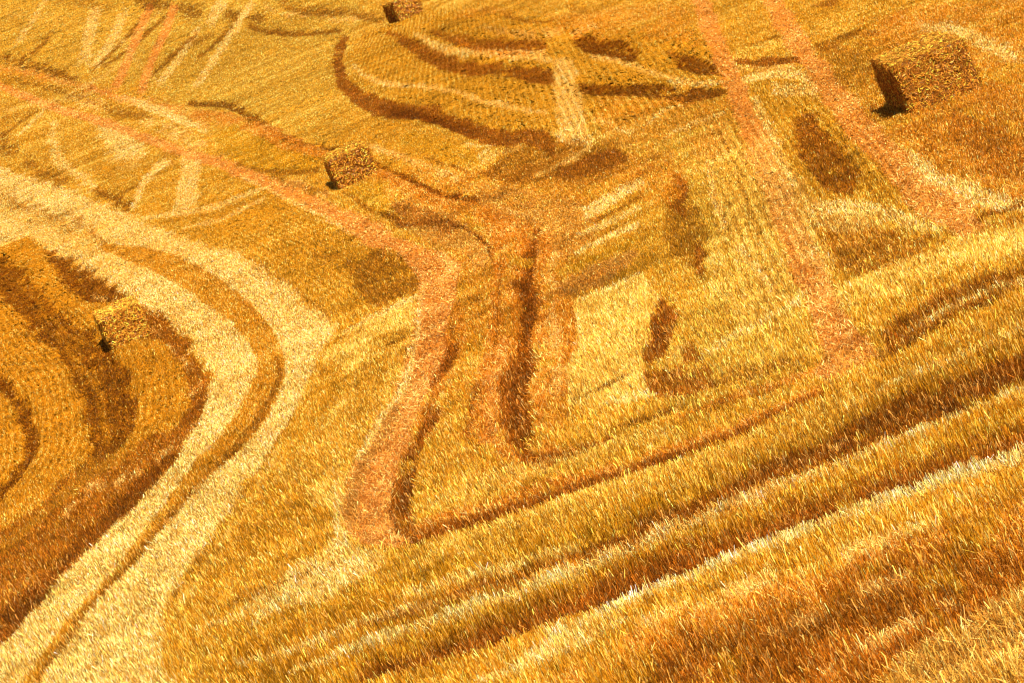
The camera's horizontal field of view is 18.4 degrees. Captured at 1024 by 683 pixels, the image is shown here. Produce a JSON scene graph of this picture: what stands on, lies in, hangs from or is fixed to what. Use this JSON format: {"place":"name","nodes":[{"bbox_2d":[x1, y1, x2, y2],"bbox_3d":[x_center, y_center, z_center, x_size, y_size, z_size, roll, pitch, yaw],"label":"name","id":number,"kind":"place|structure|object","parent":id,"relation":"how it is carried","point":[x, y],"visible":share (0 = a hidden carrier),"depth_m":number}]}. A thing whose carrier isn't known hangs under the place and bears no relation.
{"place":"outdoors","nodes":[
{"label":"outdoors","id":0,"kind":"place"},
{"bbox_2d":[0,0,1023,682],"bbox_3d":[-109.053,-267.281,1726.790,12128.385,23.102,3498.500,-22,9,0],"label":"ground","id":1,"kind":"structure","parent":0,"point":[504,60],"depth_m":77.88},
{"bbox_2d":[91,294,151,349],"bbox_3d":[-8.108,-0.391,65.547,0.991,0.797,1.879,-23,10,-9],"label":"straw bale","id":2,"kind":"object","parent":1,"relation":"on","point":[120,322],"visible":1,"depth_m":64.72},
{"bbox_2d":[321,139,378,188],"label":"straw bale","id":3,"kind":"object","parent":1,"relation":"on","point":[352,163],"visible":0.99,"depth_m":77.42},
{"bbox_2d":[381,0,423,22],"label":"straw bale","id":4,"kind":"object","parent":1,"relation":"on","point":[396,10],"visible":0.93,"depth_m":142.04},
{"bbox_2d":[0,0,993,550],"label":"wheel track straw","id":5,"kind":"object","parent":1,"relation":"on","point":[850,348],"visible":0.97,"depth_m":49.80},
{"bbox_2d":[0,0,1023,682],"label":"standing stubble","id":6,"kind":"object","parent":1,"relation":"on","point":[432,480],"visible":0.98,"depth_m":43.86},
{"bbox_2d":[0,0,1023,682],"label":"pale swath stubble","id":7,"kind":"object","parent":1,"relation":"on","point":[118,614],"visible":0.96,"depth_m":44.80},
{"bbox_2d":[5,0,1023,682],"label":"windrow straw","id":8,"kind":"object","parent":1,"relation":"on","point":[1001,168],"visible":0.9,"depth_m":44.06},
{"bbox_2d":[870,30,982,113],"bbox_3d":[7.109,-4.633,54.366,1.436,1.035,2.422,-22,9,0],"label":"straw bale","id":9,"kind":"object","parent":1,"relation":"on","point":[937,66],"visible":1,"depth_m":53.26}
]}

